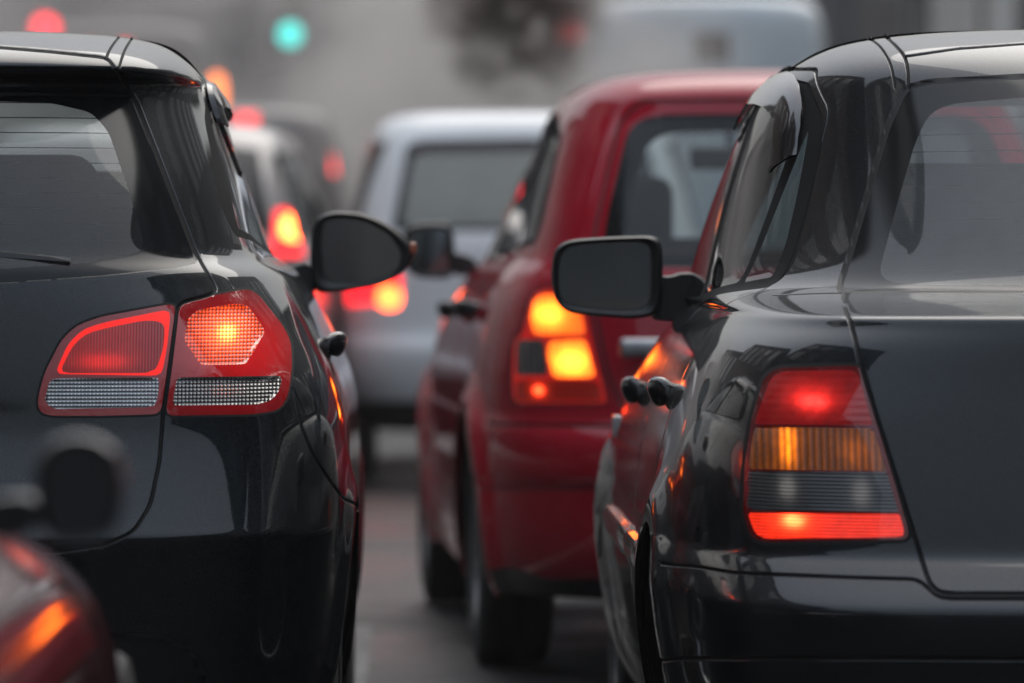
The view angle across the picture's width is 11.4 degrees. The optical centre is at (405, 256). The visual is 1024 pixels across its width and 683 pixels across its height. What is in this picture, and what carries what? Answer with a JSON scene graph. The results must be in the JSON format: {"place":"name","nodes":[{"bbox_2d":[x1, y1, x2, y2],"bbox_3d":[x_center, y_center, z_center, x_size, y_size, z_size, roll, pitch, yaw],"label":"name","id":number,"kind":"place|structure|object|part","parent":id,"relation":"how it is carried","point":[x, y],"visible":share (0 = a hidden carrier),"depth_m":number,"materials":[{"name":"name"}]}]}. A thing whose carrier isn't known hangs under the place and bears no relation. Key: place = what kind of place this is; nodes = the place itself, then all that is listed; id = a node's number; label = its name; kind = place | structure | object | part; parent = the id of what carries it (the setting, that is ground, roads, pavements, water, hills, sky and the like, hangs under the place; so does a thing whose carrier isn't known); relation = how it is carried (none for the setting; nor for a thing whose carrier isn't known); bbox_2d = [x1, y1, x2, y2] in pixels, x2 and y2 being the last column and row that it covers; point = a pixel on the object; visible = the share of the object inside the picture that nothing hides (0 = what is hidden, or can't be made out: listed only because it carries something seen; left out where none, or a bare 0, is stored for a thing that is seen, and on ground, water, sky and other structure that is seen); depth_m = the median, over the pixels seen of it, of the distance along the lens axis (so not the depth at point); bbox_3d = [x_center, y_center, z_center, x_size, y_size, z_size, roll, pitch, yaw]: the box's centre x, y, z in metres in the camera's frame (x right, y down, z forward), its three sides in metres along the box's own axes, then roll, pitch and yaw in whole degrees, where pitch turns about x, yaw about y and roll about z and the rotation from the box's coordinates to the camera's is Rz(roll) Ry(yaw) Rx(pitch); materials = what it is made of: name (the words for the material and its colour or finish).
{"place":"outdoors","nodes":[
{"label":"outdoors","id":0,"kind":"place"},
{"bbox_2d":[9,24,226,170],"bbox_3d":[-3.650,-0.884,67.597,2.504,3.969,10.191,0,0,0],"label":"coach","id":1,"kind":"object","parent":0,"point":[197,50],"visible":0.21,"depth_m":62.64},
{"bbox_2d":[25,103,121,170],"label":"rear window","id":2,"kind":"structure","parent":1,"relation":"in","point":[65,111],"depth_m":62.55,"materials":[{"name":"glass"}]},
{"bbox_2d":[355,430,608,682],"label":"road","id":3,"kind":"structure","parent":0,"point":[417,636],"depth_m":15.51,"materials":[{"name":"grey asphalt"}]},
{"bbox_2d":[0,10,62,108],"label":"traffic light","id":4,"kind":"object","parent":3,"relation":"on","point":[45,20],"visible":0.43,"depth_m":60.05,"materials":[{"name":"red plastic"}]},
{"bbox_2d":[0,434,134,682],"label":"coupe","id":5,"kind":"object","parent":3,"relation":"on","point":[54,627],"visible":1,"depth_m":4.90,"materials":[{"name":"red paint"}]},
{"bbox_2d":[0,123,338,331],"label":"suv","id":6,"kind":"object","parent":3,"relation":"on","point":[284,193],"visible":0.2,"depth_m":23.91,"materials":[{"name":"silver metal"}]},
{"bbox_3d":[-1.295,-0.310,23.733,1.348,0.420,0.396,0,0,3],"label":"rear window","id":7,"kind":"part","parent":6,"relation":"part of","materials":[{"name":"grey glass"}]},
{"bbox_3d":[-0.509,-0.288,24.232,0.105,0.339,0.643,0,0,3],"label":"side window","id":8,"kind":"part","parent":6,"relation":"part of","materials":[{"name":"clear glass"}]},
{"bbox_3d":[-0.447,-0.289,25.387,0.117,0.343,1.470,0,0,3],"label":"side window","id":9,"kind":"part","parent":6,"relation":"part of","materials":[{"name":"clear glass"}]},
{"bbox_2d":[0,31,416,682],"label":"hatchback","id":10,"kind":"object","parent":3,"relation":"on","point":[172,337],"visible":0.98,"depth_m":8.65,"materials":[{"name":"black paint"}]},
{"bbox_3d":[-0.998,-0.113,8.726,1.285,0.339,0.370,0,0,0],"label":"rear window","id":11,"kind":"part","parent":10,"relation":"part of","materials":[{"name":"black glass"}]},
{"bbox_3d":[-0.322,-0.161,9.535,0.092,0.286,0.805,0,0,0],"label":"side window","id":12,"kind":"part","parent":10,"relation":"part of","materials":[{"name":"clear glass"}]},
{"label":"side window","id":13,"kind":"part","parent":10,"relation":"part of","materials":[{"name":"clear glass"}]},
{"bbox_3d":[-0.235,0.239,9.622,0.300,1.128,0.756,0,0,0],"label":"door","id":14,"kind":"part","parent":10,"relation":"part of","materials":[{"name":"black paint"}]},
{"bbox_3d":[-0.290,0.237,10.555,0.383,1.123,1.128,0,0,0],"label":"door","id":15,"kind":"part","parent":10,"relation":"part of","materials":[{"name":"black paint"}]},
{"bbox_2d":[123,0,305,51],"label":"traffic light","id":16,"kind":"object","parent":3,"relation":"on","point":[290,25],"visible":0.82,"depth_m":66.05,"materials":[{"name":"teal plastic"}]},
{"bbox_2d":[209,73,348,212],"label":"roof van","id":17,"kind":"object","parent":3,"relation":"on","point":[311,133],"visible":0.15,"depth_m":47.33,"materials":[{"name":"paint"}]},
{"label":"rear window","id":18,"kind":"part","parent":17,"relation":"part of","materials":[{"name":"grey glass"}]},
{"bbox_2d":[355,626,371,682],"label":"lane line","id":19,"kind":"object","parent":3,"relation":"on","point":[362,641],"visible":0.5,"depth_m":14.20,"materials":[{"name":"white paint"}]},
{"bbox_2d":[379,0,601,222],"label":"bare tree","id":20,"kind":"object","parent":3,"relation":"on","point":[509,173],"visible":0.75,"depth_m":76.90,"materials":[{"name":"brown plant"}]},
{"bbox_2d":[339,110,699,477],"bbox_3d":[0.561,0.185,26.851,1.864,1.830,4.494,0,0,-1],"label":"minivan","id":21,"kind":"object","parent":3,"relation":"on","point":[390,329],"visible":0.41,"depth_m":24.90,"materials":[{"name":"white paint"}]},
{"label":"side window","id":22,"kind":"part","parent":21,"relation":"part of","materials":[{"name":"grey glass"}]},
{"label":"side window","id":23,"kind":"part","parent":21,"relation":"part of","materials":[{"name":"grey glass"}]},
{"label":"rear window","id":24,"kind":"part","parent":21,"relation":"part of","materials":[{"name":"grey glass"}]},
{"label":"side window","id":25,"kind":"part","parent":21,"relation":"part of","materials":[{"name":"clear glass"}]},
{"bbox_2d":[554,15,587,102],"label":"traffic light","id":26,"kind":"object","parent":3,"relation":"on","point":[568,31],"visible":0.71,"depth_m":68.04,"materials":[{"name":"black plastic"}]},
{"bbox_2d":[576,0,824,236],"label":"box van","id":27,"kind":"object","parent":3,"relation":"on","point":[619,38],"visible":0.31,"depth_m":43.59,"materials":[{"name":"paint"}]},
{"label":"rear window","id":28,"kind":"part","parent":27,"relation":"part of","materials":[{"name":"grey glass"}]},
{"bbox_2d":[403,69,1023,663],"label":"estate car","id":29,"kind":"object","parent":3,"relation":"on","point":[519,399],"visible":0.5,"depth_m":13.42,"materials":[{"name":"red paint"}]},
{"bbox_3d":[0.223,0.376,15.132,0.232,0.727,1.111,0,0,-3],"label":"door","id":30,"kind":"part","parent":29,"relation":"part of","materials":[{"name":"red paint"}]},
{"bbox_3d":[0.214,0.364,14.277,0.131,0.751,0.640,0,0,-3],"label":"door","id":31,"kind":"part","parent":29,"relation":"part of","materials":[{"name":"red paint"}]},
{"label":"side window","id":32,"kind":"part","parent":29,"relation":"part of","materials":[{"name":"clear glass"}]},
{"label":"side window","id":33,"kind":"part","parent":29,"relation":"part of","materials":[{"name":"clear glass"}]},
{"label":"side window","id":34,"kind":"part","parent":29,"relation":"part of","materials":[{"name":"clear glass"}]},
{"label":"rear window","id":35,"kind":"part","parent":29,"relation":"part of","materials":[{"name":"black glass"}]},
{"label":"side window","id":36,"kind":"part","parent":29,"relation":"part of","materials":[{"name":"grey glass"}]},
{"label":"side window","id":37,"kind":"part","parent":29,"relation":"part of","materials":[{"name":"grey glass"}]},
{"bbox_2d":[551,30,1023,682],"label":"saloon","id":38,"kind":"object","parent":3,"relation":"on","point":[811,466],"visible":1,"depth_m":8.29,"materials":[{"name":"grey paint"}]},
{"bbox_2d":[610,69,781,666],"bbox_3d":[0.631,0.222,10.154,0.415,1.153,1.055,0,0,0],"label":"door","id":39,"kind":"structure","parent":38,"relation":"in","point":[633,416],"depth_m":10.04,"materials":[{"name":"grey paint"}]},
{"bbox_2d":[685,104,756,297],"bbox_3d":[0.619,-0.113,10.085,0.126,0.400,0.828,0,0,0],"label":"side window","id":40,"kind":"structure","parent":38,"relation":"in","point":[699,269],"depth_m":9.86,"materials":[{"name":"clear glass"}]},
{"bbox_2d":[632,67,829,682],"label":"door","id":41,"kind":"structure","parent":38,"relation":"in","point":[677,361],"depth_m":9.21,"materials":[{"name":"grey paint"}]},
{"bbox_2d":[706,102,804,292],"bbox_3d":[0.631,-0.120,9.359,0.128,0.378,0.468,0,0,-5],"label":"side window","id":42,"kind":"structure","parent":38,"relation":"in","point":[754,188],"depth_m":9.33,"materials":[{"name":"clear glass"}]},
{"bbox_2d":[745,132,807,281],"bbox_3d":[0.657,-0.088,9.012,0.111,0.268,0.156,0,0,0],"label":"side window","id":43,"kind":"structure","parent":38,"relation":"in","point":[767,260],"depth_m":9.03,"materials":[{"name":"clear glass"}]},
{"bbox_2d":[836,73,1023,292],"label":"rear window","id":44,"kind":"structure","parent":38,"relation":"in","point":[913,104],"depth_m":8.72,"materials":[{"name":"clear glass"}]},
{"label":"pavement","id":45,"kind":"structure","parent":0,"visible":0},
{"bbox_2d":[826,0,856,47],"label":"street post","id":46,"kind":"object","parent":45,"relation":"on","point":[841,21],"depth_m":87.75,"materials":[{"name":"grey metal"}]},
{"bbox_2d":[931,0,978,31],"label":"street post","id":47,"kind":"object","parent":45,"relation":"on","point":[954,15],"depth_m":87.62,"materials":[{"name":"grey metal"}]},
{"bbox_2d":[983,0,1014,121],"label":"street post","id":48,"kind":"object","parent":45,"relation":"on","point":[998,14],"depth_m":87.75,"materials":[{"name":"grey metal"}]},
{"label":"ground","id":49,"kind":"structure","parent":0,"visible":0},
{"bbox_2d":[0,0,529,224],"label":"corner building","id":50,"kind":"structure","parent":49,"relation":"on","point":[342,71],"depth_m":97.00,"materials":[{"name":"grey glass"}]},
{"bbox_2d":[37,0,122,23],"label":"window","id":51,"kind":"structure","parent":50,"relation":"in","point":[74,11],"depth_m":96.97,"materials":[{"name":"grey glass"}]},
{"bbox_2d":[219,0,317,75],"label":"window","id":52,"kind":"structure","parent":50,"relation":"in","point":[246,27],"depth_m":96.97,"materials":[{"name":"grey glass"}]},
{"bbox_2d":[358,156,500,224],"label":"shop window","id":53,"kind":"structure","parent":50,"relation":"in","point":[451,190],"depth_m":96.95,"materials":[{"name":"grey glass"}]},
{"bbox_2d":[396,0,498,75],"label":"window","id":54,"kind":"structure","parent":50,"relation":"in","point":[483,33],"depth_m":96.97,"materials":[{"name":"grey glass"}]},
{"bbox_2d":[530,0,1023,162],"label":"corner building","id":55,"kind":"structure","parent":49,"relation":"on","point":[876,18],"depth_m":95.00,"materials":[{"name":"grey glass"}]},
{"bbox_2d":[572,0,615,22],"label":"window","id":56,"kind":"structure","parent":55,"relation":"in","point":[576,7],"depth_m":94.98,"materials":[{"name":"glass"}]},
{"bbox_2d":[801,0,825,48],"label":"window","id":57,"kind":"structure","parent":55,"relation":"in","point":[820,5],"depth_m":94.93,"materials":[{"name":"glass"}]},
{"bbox_2d":[904,0,982,33],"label":"window","id":58,"kind":"structure","parent":55,"relation":"in","point":[917,13],"depth_m":94.98,"materials":[{"name":"glass"}]}
]}

